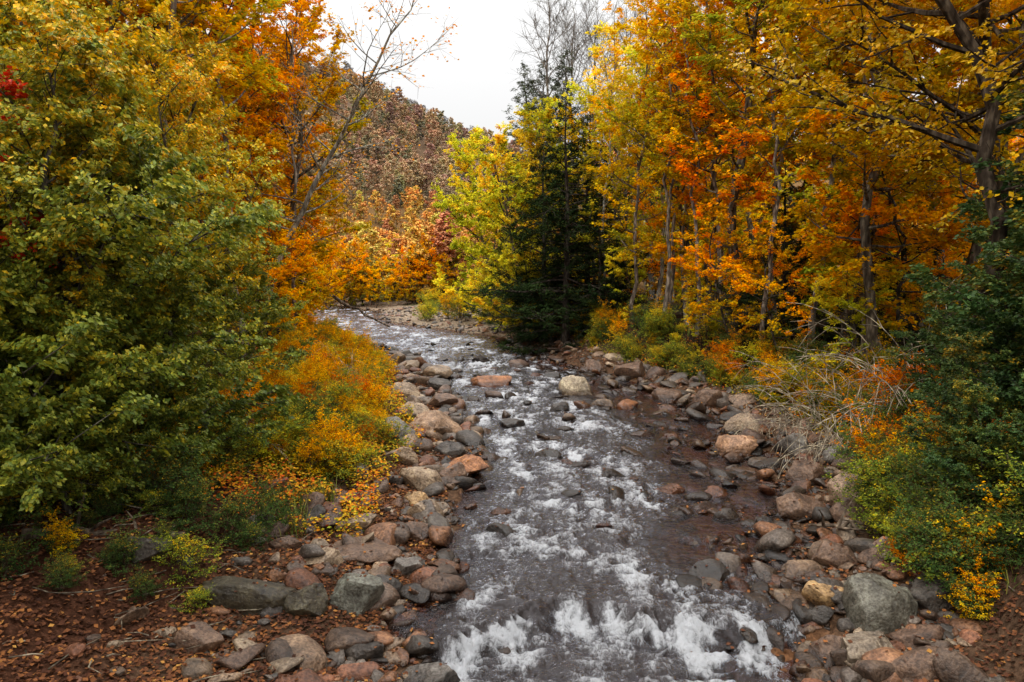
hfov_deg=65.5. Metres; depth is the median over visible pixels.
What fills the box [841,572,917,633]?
boulder
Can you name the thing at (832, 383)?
shrub
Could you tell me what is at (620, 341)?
shrub
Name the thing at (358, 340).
shrub
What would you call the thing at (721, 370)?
shrub
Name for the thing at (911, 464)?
shrub
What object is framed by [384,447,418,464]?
boulder
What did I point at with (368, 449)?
shrub
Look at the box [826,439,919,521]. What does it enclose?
shrub
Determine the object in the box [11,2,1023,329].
background forest
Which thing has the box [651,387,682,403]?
boulder
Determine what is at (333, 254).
young maple tree
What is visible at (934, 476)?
shrub
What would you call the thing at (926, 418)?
shrub
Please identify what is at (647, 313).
shrub
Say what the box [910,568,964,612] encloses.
boulder
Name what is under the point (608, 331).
shrub
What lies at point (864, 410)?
shrub
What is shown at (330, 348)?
shrub
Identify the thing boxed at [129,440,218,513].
shrub
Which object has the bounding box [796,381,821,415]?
shrub
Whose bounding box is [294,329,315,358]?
shrub
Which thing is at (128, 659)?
fallen leaves
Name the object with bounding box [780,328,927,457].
bare shrub
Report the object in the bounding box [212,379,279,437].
shrub
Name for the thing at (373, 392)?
shrub
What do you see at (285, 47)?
maple tree
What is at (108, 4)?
maple tree
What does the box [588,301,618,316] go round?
shrub
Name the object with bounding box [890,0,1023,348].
maple tree
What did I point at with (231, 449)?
shrub
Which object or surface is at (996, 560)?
shrub
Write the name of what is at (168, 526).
plant
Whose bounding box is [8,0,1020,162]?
sky
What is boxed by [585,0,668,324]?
birch tree
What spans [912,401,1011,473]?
shrub
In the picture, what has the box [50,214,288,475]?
beech tree
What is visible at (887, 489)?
shrub
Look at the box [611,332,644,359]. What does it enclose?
shrub
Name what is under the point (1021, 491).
shrub
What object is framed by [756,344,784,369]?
shrub
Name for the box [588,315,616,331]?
shrub
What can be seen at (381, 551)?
boulder
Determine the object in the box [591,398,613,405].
boulder
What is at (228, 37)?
birch tree
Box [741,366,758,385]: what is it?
shrub
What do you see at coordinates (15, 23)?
maple tree
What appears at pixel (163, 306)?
beech tree
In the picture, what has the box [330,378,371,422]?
shrub
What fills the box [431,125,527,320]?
yellow beech tree
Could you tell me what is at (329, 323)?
shrub
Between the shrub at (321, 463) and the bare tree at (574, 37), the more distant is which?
the bare tree at (574, 37)
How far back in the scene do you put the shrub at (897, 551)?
11.65 m
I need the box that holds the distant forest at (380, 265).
[187,42,629,308]
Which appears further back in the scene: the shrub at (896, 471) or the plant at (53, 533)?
the shrub at (896, 471)
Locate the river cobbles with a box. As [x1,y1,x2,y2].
[65,340,508,681]
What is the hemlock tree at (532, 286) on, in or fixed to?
on the ground at (1014, 666)
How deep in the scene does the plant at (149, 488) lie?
12.30 m
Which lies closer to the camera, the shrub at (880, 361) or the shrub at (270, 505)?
the shrub at (270, 505)
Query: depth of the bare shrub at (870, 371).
17.12 m
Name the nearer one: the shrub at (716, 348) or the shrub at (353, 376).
the shrub at (353, 376)
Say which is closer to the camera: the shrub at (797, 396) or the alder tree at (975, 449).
the alder tree at (975, 449)
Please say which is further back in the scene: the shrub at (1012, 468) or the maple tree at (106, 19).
the maple tree at (106, 19)
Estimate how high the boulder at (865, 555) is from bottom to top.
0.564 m
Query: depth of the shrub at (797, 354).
25.34 m
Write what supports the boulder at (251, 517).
on the ground at (1014, 666)
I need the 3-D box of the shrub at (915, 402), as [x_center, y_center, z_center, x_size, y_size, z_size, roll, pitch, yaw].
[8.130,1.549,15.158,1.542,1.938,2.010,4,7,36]
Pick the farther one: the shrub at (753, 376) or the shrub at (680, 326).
the shrub at (680, 326)
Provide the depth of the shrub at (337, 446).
16.05 m
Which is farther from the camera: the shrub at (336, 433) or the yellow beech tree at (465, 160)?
the yellow beech tree at (465, 160)
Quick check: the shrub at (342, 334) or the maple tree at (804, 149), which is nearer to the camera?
the maple tree at (804, 149)
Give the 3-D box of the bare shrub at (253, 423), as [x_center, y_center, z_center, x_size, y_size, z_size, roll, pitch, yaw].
[-5.598,1.715,16.426,3.089,2.128,2.406,1,6,14]
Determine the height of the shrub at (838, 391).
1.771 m
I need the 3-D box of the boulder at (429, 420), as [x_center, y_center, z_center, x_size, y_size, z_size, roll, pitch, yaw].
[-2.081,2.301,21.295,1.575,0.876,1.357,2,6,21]
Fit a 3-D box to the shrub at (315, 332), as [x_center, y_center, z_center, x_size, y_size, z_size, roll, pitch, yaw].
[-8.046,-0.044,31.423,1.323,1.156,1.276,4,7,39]
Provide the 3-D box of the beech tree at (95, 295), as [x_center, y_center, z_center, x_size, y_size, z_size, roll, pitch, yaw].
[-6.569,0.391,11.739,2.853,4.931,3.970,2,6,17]
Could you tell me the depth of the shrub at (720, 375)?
27.92 m
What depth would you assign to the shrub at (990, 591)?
10.46 m
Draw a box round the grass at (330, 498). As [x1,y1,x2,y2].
[109,321,1023,593]
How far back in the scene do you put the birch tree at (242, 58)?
23.16 m
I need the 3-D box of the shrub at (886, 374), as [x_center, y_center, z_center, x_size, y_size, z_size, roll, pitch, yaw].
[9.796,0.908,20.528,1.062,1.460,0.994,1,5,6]
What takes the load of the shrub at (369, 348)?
on the ground at (1014, 666)
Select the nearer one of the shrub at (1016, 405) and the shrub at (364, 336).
the shrub at (1016, 405)
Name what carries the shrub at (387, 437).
on the ground at (1014, 666)
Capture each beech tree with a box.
[0,0,111,284]
[0,0,178,381]
[0,0,284,477]
[0,3,306,491]
[0,180,157,521]
[0,199,215,513]
[0,239,61,437]
[15,0,263,406]
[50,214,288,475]
[77,38,300,418]
[161,205,316,395]
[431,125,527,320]
[456,121,583,330]
[472,248,527,332]
[484,96,603,313]
[494,239,549,332]
[604,242,650,322]
[681,292,730,362]
[772,122,928,337]
[806,258,894,373]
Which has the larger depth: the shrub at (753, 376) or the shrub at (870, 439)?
the shrub at (753, 376)
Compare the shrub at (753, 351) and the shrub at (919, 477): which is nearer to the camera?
the shrub at (919, 477)
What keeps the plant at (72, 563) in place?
on the ground at (1014, 666)
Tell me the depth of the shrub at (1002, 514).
10.93 m
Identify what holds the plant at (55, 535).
on the ground at (1014, 666)
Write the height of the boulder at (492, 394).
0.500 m
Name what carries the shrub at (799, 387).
on the ground at (1014, 666)
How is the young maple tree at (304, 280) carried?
on the ground at (1014, 666)
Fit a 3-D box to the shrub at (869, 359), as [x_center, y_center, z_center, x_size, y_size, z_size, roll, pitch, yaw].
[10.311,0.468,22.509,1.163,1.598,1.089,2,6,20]
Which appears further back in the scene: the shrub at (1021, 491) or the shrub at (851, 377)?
the shrub at (851, 377)
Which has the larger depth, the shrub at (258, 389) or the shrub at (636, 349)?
the shrub at (636, 349)
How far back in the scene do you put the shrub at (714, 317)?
32.37 m
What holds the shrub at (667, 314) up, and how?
on the ground at (1014, 666)
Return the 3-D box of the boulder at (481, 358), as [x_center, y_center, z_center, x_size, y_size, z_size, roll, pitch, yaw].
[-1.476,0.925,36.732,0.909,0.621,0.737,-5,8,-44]
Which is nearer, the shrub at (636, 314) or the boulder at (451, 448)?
the boulder at (451, 448)
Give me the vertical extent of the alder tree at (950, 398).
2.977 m
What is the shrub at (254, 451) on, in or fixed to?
on the ground at (1014, 666)
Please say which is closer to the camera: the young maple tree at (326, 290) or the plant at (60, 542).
the plant at (60, 542)
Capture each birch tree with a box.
[43,0,218,364]
[84,0,289,253]
[138,0,288,368]
[546,20,635,282]
[552,1,653,284]
[576,24,644,303]
[580,1,668,276]
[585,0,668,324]
[595,0,730,329]
[610,0,723,327]
[619,0,727,324]
[625,0,701,308]
[631,0,761,334]
[645,0,786,328]
[658,0,760,301]
[690,0,858,342]
[723,0,847,346]
[762,0,978,359]
[798,0,917,346]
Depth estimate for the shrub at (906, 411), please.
16.21 m
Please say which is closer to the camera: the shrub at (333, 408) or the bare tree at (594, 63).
the shrub at (333, 408)
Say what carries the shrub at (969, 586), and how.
on the ground at (1014, 666)
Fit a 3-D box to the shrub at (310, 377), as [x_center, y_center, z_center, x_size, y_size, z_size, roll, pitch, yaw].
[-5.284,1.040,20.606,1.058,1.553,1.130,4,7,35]
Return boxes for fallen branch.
[808,497,889,531]
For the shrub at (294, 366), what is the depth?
22.10 m
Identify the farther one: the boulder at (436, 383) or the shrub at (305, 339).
the boulder at (436, 383)
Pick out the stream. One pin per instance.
(563, 588)
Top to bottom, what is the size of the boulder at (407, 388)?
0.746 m
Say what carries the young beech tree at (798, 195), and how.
on the ground at (1014, 666)
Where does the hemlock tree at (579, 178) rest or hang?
on the ground at (1014, 666)
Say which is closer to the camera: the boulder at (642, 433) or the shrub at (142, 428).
the shrub at (142, 428)
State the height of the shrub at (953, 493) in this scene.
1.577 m
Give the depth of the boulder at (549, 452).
19.66 m
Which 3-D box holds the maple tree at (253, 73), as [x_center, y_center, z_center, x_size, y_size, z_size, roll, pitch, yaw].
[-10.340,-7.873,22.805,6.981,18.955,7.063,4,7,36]
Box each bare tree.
[235,0,458,352]
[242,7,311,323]
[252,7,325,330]
[508,0,599,246]
[535,0,608,286]
[553,0,635,247]
[583,0,643,290]
[628,0,704,297]
[687,2,752,302]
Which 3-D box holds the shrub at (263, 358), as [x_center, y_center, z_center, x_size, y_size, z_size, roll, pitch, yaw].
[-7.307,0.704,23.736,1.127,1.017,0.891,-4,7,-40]
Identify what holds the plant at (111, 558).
on the ground at (1014, 666)
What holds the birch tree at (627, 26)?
on the ground at (1014, 666)
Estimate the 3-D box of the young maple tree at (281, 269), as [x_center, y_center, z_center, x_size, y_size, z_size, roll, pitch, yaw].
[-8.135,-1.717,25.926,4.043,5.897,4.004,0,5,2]
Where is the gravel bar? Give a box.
[297,306,682,344]
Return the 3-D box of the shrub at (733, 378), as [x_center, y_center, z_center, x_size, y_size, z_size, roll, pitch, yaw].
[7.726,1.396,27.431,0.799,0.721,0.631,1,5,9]
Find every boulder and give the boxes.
[123,536,175,563]
[173,621,224,654]
[194,576,295,615]
[246,514,275,526]
[269,536,301,550]
[283,582,328,617]
[304,547,342,565]
[324,536,400,563]
[329,573,384,615]
[332,491,361,506]
[335,513,376,531]
[345,641,383,660]
[346,463,368,478]
[374,416,415,441]
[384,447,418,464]
[389,352,405,362]
[391,382,419,396]
[394,556,425,576]
[395,401,428,417]
[399,466,441,491]
[401,662,459,681]
[404,491,428,504]
[405,360,419,369]
[406,499,445,517]
[406,521,428,541]
[408,410,461,432]
[422,364,452,378]
[427,378,451,389]
[428,393,457,407]
[434,440,465,456]
[439,462,466,476]
[446,454,488,474]
[470,375,512,387]
[472,354,489,362]
[485,390,503,398]
[485,522,513,536]
[499,418,524,428]
[508,359,529,367]
[534,448,561,457]
[543,372,560,377]
[549,401,569,411]
[558,375,592,395]
[584,359,606,372]
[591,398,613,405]
[600,468,624,477]
[614,361,644,378]
[616,399,637,409]
[630,431,654,436]
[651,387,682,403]
[655,483,684,493]
[688,559,729,583]
[691,389,722,407]
[704,485,727,502]
[714,435,758,458]
[723,411,760,432]
[773,433,809,456]
[776,492,825,521]
[784,459,824,483]
[792,536,800,547]
[801,580,843,606]
[808,635,841,662]
[811,540,857,568]
[823,444,856,464]
[827,465,868,505]
[829,496,864,522]
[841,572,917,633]
[841,630,894,662]
[858,536,894,564]
[891,645,939,681]
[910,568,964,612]
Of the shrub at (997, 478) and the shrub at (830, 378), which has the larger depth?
the shrub at (830, 378)
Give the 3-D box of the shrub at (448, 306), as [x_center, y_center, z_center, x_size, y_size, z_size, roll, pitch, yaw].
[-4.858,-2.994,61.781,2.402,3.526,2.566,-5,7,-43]
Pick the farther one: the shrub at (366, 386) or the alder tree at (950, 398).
the shrub at (366, 386)
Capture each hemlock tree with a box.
[458,101,660,354]
[463,143,595,347]
[505,100,672,313]
[546,198,632,347]
[702,158,843,344]
[785,128,960,351]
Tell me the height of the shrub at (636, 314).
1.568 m
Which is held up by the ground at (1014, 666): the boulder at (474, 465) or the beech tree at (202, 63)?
the beech tree at (202, 63)
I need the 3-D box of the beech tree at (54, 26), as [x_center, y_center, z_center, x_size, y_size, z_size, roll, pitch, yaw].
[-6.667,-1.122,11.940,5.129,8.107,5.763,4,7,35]
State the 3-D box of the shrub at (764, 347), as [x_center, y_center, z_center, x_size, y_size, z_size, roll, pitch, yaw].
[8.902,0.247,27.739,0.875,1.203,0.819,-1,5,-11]
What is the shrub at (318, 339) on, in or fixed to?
on the ground at (1014, 666)
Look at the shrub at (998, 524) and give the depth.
10.88 m
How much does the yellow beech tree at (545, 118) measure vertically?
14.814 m
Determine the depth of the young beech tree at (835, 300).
23.06 m
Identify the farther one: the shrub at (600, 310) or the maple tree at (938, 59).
the shrub at (600, 310)
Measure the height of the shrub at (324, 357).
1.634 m
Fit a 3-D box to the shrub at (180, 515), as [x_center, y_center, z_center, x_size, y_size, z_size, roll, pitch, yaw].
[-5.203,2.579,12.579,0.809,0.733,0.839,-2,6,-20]
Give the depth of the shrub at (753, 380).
24.67 m
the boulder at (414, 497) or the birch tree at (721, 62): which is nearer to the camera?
the boulder at (414, 497)
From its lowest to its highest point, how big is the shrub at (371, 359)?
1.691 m
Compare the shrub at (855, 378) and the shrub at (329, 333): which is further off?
the shrub at (329, 333)
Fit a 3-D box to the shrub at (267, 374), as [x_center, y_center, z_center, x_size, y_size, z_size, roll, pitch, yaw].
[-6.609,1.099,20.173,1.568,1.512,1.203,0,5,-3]
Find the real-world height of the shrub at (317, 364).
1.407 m
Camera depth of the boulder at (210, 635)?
9.88 m
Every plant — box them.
[0,490,25,518]
[0,497,21,529]
[0,506,50,581]
[27,505,81,553]
[36,549,89,591]
[40,500,88,557]
[53,530,70,551]
[55,547,92,574]
[58,476,82,505]
[75,500,102,529]
[86,510,147,576]
[87,487,127,521]
[100,538,132,565]
[109,455,172,512]
[126,564,166,602]
[128,487,176,515]
[140,514,228,588]
[151,510,179,537]
[167,582,214,612]
[230,507,278,551]
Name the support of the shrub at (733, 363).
on the ground at (1014, 666)
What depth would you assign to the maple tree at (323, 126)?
36.16 m
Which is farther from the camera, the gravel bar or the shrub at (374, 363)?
the gravel bar
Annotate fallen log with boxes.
[21,491,184,539]
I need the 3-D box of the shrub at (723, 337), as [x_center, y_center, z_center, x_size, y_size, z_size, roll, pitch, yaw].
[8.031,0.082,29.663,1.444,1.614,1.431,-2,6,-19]
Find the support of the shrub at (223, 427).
on the ground at (1014, 666)
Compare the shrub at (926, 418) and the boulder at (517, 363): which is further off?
the boulder at (517, 363)
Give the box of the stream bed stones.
[376,323,1009,681]
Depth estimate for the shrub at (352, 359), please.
28.02 m
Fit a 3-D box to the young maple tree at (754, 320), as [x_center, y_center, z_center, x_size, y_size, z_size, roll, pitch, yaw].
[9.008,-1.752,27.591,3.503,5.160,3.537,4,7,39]
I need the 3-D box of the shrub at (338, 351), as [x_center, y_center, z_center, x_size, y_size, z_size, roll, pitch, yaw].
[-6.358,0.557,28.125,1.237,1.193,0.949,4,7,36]
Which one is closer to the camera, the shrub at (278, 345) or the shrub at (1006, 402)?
the shrub at (1006, 402)
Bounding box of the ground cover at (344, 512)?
[146,314,926,536]
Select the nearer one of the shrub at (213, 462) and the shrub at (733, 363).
the shrub at (213, 462)
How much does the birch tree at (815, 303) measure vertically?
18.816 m
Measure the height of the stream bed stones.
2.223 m
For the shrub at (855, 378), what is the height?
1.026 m
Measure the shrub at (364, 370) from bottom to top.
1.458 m
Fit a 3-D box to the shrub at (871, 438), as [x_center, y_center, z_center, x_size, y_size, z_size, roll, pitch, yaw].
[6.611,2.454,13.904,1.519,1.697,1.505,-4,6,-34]
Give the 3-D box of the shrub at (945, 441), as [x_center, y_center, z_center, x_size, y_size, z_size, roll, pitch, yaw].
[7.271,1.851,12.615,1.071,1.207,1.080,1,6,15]
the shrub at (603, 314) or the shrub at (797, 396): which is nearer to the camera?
the shrub at (797, 396)
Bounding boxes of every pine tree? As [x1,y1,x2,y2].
[485,60,553,270]
[508,57,571,250]
[515,46,592,232]
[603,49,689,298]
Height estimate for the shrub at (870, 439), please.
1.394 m
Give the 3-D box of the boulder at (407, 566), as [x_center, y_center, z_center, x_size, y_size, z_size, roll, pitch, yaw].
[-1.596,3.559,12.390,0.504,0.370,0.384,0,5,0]
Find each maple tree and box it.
[0,65,74,342]
[1,0,142,354]
[2,0,151,182]
[7,0,276,284]
[8,0,218,233]
[79,1,287,258]
[118,0,291,354]
[195,20,346,343]
[197,140,326,337]
[201,196,324,367]
[203,0,336,320]
[203,93,333,302]
[206,0,378,336]
[219,110,325,281]
[221,188,342,339]
[239,200,324,322]
[258,173,356,315]
[267,176,325,298]
[617,20,745,318]
[638,10,804,327]
[656,0,816,335]
[668,197,773,343]
[715,0,1023,383]
[718,215,827,359]
[748,0,952,338]
[754,0,968,329]
[765,0,1020,350]
[765,0,1023,365]
[780,151,936,352]
[789,105,989,348]
[798,0,1023,371]
[812,0,1022,281]
[859,1,1023,353]
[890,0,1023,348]
[912,1,1023,183]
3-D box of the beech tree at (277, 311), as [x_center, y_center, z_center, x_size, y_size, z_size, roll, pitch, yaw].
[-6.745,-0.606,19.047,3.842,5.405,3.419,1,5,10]
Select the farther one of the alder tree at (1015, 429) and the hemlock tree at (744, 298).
the hemlock tree at (744, 298)
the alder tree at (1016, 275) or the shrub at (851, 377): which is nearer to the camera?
the alder tree at (1016, 275)
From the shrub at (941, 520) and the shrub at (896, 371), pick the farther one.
the shrub at (896, 371)
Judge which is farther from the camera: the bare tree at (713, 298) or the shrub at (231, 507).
the bare tree at (713, 298)
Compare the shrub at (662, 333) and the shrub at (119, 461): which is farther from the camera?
the shrub at (662, 333)
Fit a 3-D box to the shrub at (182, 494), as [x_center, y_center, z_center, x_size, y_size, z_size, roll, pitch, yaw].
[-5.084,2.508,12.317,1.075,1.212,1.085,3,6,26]
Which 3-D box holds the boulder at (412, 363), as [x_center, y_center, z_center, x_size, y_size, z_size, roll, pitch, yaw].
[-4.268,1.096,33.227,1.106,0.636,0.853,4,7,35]
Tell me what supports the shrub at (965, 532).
on the ground at (1014, 666)
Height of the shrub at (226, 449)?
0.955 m
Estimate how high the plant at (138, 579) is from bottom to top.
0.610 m
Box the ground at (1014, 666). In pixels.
[0,48,1023,681]
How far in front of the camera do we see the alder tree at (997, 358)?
13.43 m
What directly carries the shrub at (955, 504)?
on the ground at (1014, 666)
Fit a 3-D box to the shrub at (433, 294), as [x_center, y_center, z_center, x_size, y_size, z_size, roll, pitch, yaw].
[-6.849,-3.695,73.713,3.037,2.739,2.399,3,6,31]
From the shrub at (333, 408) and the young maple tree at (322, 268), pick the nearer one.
the shrub at (333, 408)
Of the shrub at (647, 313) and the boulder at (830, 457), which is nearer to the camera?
the boulder at (830, 457)
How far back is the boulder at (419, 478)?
16.52 m
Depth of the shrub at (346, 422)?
17.70 m
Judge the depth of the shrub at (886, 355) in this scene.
20.40 m
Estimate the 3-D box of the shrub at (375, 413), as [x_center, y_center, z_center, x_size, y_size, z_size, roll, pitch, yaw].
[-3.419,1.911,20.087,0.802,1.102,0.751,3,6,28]
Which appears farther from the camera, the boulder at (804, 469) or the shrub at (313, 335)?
the shrub at (313, 335)
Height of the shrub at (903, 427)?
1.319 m
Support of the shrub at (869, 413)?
on the ground at (1014, 666)
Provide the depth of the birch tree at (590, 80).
44.64 m
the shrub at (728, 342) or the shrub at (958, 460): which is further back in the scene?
the shrub at (728, 342)
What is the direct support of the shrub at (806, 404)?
on the ground at (1014, 666)
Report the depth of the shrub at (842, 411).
19.37 m
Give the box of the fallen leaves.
[0,280,1023,681]
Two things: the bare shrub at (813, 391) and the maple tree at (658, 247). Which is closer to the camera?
the bare shrub at (813, 391)
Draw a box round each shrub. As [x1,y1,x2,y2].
[49,450,150,512]
[76,471,109,502]
[92,441,158,492]
[101,442,157,510]
[120,405,182,474]
[120,416,209,463]
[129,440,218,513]
[132,463,186,498]
[140,456,216,533]
[142,434,210,508]
[154,482,207,519]
[175,421,225,482]
[180,419,261,469]
[182,411,252,466]
[185,445,232,488]
[191,471,259,547]
[201,378,292,470]
[206,438,239,465]
[208,417,268,474]
[210,377,250,426]
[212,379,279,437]
[215,394,255,426]
[225,357,281,390]
[235,418,290,469]
[237,359,277,420]
[245,358,285,391]
[245,473,307,529]
[248,409,318,457]
[252,338,289,366]
[252,350,284,372]
[254,393,312,435]
[255,356,294,398]
[259,356,303,401]
[259,409,312,461]
[259,418,299,470]
[269,415,309,463]
[271,380,329,430]
[273,367,306,394]
[274,436,309,462]
[275,331,301,359]
[275,363,307,378]
[278,328,305,345]
[278,394,330,424]
[279,416,334,478]
[280,324,308,359]
[285,326,307,350]
[285,333,311,345]
[291,359,310,377]
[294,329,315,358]
[294,381,330,404]
[295,374,312,396]
[296,353,325,393]
[297,345,337,393]
[297,348,328,385]
[297,354,331,391]
[298,314,313,338]
[298,326,321,360]
[299,398,359,470]
[301,430,371,477]
[302,313,314,326]
[303,343,338,379]
[304,326,325,340]
[304,374,362,414]
[304,403,377,442]
[305,332,329,342]
[306,432,362,472]
[307,421,381,482]
[308,345,337,367]
[308,405,364,480]
[312,312,339,342]
[312,314,330,340]
[312,317,336,326]
[314,318,346,334]
[315,334,346,354]
[315,339,387,409]
[315,341,349,362]
[315,407,369,477]
[316,345,331,380]
[317,401,342,421]
[318,325,342,343]
[322,343,348,359]
[326,347,345,383]
[330,317,356,348]
[330,355,355,380]
[330,362,365,381]
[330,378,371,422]
[331,368,385,409]
[331,387,363,403]
[331,389,363,411]
[331,413,376,463]
[334,367,369,401]
[335,365,370,398]
[338,325,356,347]
[338,342,359,367]
[339,334,368,348]
[340,340,362,355]
[340,358,389,386]
[340,400,364,411]
[344,347,362,369]
[347,412,369,428]
[349,409,372,427]
[350,327,370,350]
[350,338,369,358]
[352,353,391,381]
[353,341,391,384]
[354,438,381,462]
[356,345,383,376]
[356,362,398,415]
[356,408,415,450]
[357,413,381,443]
[358,329,371,349]
[360,373,390,410]
[361,337,374,356]
[365,348,388,359]
[366,395,386,420]
[372,345,400,378]
[376,410,394,444]
[412,299,442,320]
[415,291,437,305]
[420,305,438,318]
[422,298,442,309]
[423,286,451,309]
[432,296,447,308]
[436,285,463,318]
[443,295,478,319]
[477,303,495,323]
[494,301,519,330]
[585,315,608,338]
[585,328,605,341]
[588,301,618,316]
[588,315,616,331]
[588,337,598,347]
[589,308,605,326]
[593,319,614,339]
[595,297,621,333]
[603,327,612,339]
[605,310,627,342]
[605,331,642,354]
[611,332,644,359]
[614,304,638,323]
[615,303,639,322]
[621,339,645,362]
[625,299,649,327]
[627,337,643,358]
[630,310,674,339]
[635,300,662,329]
[638,304,677,332]
[639,312,674,333]
[643,306,672,336]
[643,338,685,363]
[644,328,667,343]
[645,339,658,359]
[646,346,669,366]
[648,301,676,321]
[648,331,658,347]
[649,291,671,321]
[655,352,669,367]
[656,334,701,369]
[668,350,702,372]
[669,332,682,342]
[676,322,686,332]
[677,359,696,376]
[684,361,700,376]
[695,314,727,335]
[698,355,717,377]
[701,348,748,375]
[702,337,737,366]
[703,297,728,330]
[705,355,746,384]
[706,365,729,385]
[708,367,734,383]
[710,323,743,355]
[711,325,741,356]
[712,350,746,384]
[715,338,741,354]
[724,371,745,386]
[729,339,871,454]
[731,338,771,371]
[738,371,754,392]
[740,359,773,394]
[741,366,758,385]
[744,355,801,401]
[747,346,795,405]
[749,324,791,351]
[749,345,899,478]
[753,365,812,405]
[756,334,775,358]
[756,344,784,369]
[759,359,775,383]
[765,356,798,405]
[768,357,807,377]
[772,337,802,359]
[772,351,816,372]
[778,275,987,461]
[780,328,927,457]
[786,354,828,405]
[788,340,829,369]
[790,328,838,367]
[791,388,803,403]
[792,344,843,386]
[795,389,825,416]
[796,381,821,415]
[798,347,823,375]
[801,372,862,419]
[803,366,855,393]
[803,378,855,426]
[808,353,849,392]
[808,370,857,429]
[814,387,844,432]
[819,380,858,425]
[820,375,849,429]
[820,445,927,511]
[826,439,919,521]
[828,387,883,430]
[829,391,910,454]
[831,395,863,427]
[831,472,939,532]
[832,416,890,452]
[834,389,879,440]
[834,420,913,506]
[837,362,894,398]
[839,386,890,425]
[840,363,867,399]
[841,383,870,419]
[843,437,880,459]
[845,413,904,489]
[845,426,924,509]
[846,367,866,384]
[849,506,891,537]
[852,387,880,403]
[853,413,911,454]
[854,332,894,373]
[855,464,884,510]
[855,470,932,505]
[856,493,936,531]
[857,423,900,455]
[858,403,918,452]
[861,418,912,456]
[862,350,929,420]
[863,447,939,506]
[864,353,907,387]
[865,337,925,366]
[865,506,917,547]
[866,346,896,383]
[866,353,901,390]
[868,383,916,432]
[871,352,906,389]
[873,498,1023,581]
[873,511,911,556]
[873,517,913,562]
[874,367,939,424]
[874,458,937,513]
[876,344,928,373]
[878,401,913,426]
[878,444,973,510]
[879,346,937,404]
[879,425,931,462]
[879,491,961,566]
[881,457,936,483]
[883,396,929,427]
[883,536,934,574]
[888,408,921,442]
[888,506,1004,604]
[891,451,995,523]
[894,490,973,570]
[895,432,964,468]
[896,400,919,424]
[896,432,933,461]
[897,376,956,445]
[902,484,1021,581]
[903,400,956,440]
[906,475,1022,582]
[909,494,1023,588]
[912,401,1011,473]
[913,416,1023,488]
[917,454,969,491]
[918,377,943,427]
[918,400,1016,433]
[932,368,974,386]
[934,438,1021,488]
[934,476,1023,573]
[936,417,990,472]
[937,545,1001,620]
[937,553,1000,620]
[945,469,1023,567]
[946,447,1020,496]
[952,376,1023,430]
[957,404,1023,479]
[957,536,1007,578]
[970,447,1023,500]
[982,433,1023,540]
[991,415,1022,453]
[991,505,1023,568]
[992,462,1023,522]
[995,442,1023,508]
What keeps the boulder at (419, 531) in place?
on the ground at (1014, 666)
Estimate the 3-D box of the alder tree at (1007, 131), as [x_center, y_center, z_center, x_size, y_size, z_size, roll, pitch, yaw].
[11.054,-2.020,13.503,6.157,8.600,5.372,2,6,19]
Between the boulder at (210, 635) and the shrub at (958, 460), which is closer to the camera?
the boulder at (210, 635)
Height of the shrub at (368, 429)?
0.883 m
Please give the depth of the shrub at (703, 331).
31.72 m
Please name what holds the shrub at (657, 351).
on the ground at (1014, 666)
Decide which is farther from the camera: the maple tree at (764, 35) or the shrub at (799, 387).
the maple tree at (764, 35)
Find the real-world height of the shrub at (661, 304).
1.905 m
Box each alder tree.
[886,276,984,404]
[900,69,1023,425]
[902,325,1023,498]
[908,377,1023,512]
[911,225,1023,436]
[947,171,1023,359]
[947,193,1023,473]
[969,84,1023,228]
[1007,369,1023,480]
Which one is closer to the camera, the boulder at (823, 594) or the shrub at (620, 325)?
the boulder at (823, 594)
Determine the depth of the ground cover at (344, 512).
15.68 m
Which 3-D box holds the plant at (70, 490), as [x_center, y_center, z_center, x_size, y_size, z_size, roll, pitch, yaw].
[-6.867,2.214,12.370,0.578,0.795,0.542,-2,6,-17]
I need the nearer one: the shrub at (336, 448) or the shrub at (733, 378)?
the shrub at (336, 448)
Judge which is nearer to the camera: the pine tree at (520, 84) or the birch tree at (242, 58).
the birch tree at (242, 58)
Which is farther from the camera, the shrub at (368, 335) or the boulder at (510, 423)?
the shrub at (368, 335)
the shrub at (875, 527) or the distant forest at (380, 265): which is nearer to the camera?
the shrub at (875, 527)
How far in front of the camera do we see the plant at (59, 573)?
10.13 m
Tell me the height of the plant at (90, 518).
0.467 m
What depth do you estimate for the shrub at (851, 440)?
14.66 m
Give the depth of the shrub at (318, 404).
17.59 m
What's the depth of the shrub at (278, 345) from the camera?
25.18 m
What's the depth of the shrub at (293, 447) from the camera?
16.28 m
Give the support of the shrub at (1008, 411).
on the ground at (1014, 666)
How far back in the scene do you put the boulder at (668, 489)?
16.86 m
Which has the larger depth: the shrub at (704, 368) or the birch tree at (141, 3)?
the shrub at (704, 368)
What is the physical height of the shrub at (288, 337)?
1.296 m
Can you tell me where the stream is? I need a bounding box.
[314,304,802,681]
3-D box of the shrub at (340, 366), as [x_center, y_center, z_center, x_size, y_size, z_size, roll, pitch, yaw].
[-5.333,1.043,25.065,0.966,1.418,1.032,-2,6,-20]
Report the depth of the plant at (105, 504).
11.95 m
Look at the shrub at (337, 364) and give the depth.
24.64 m
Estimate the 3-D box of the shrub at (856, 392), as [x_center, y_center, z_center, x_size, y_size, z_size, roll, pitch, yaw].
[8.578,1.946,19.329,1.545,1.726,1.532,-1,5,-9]
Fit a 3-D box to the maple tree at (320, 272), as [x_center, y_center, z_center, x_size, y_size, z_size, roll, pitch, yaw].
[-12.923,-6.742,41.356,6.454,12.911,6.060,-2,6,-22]

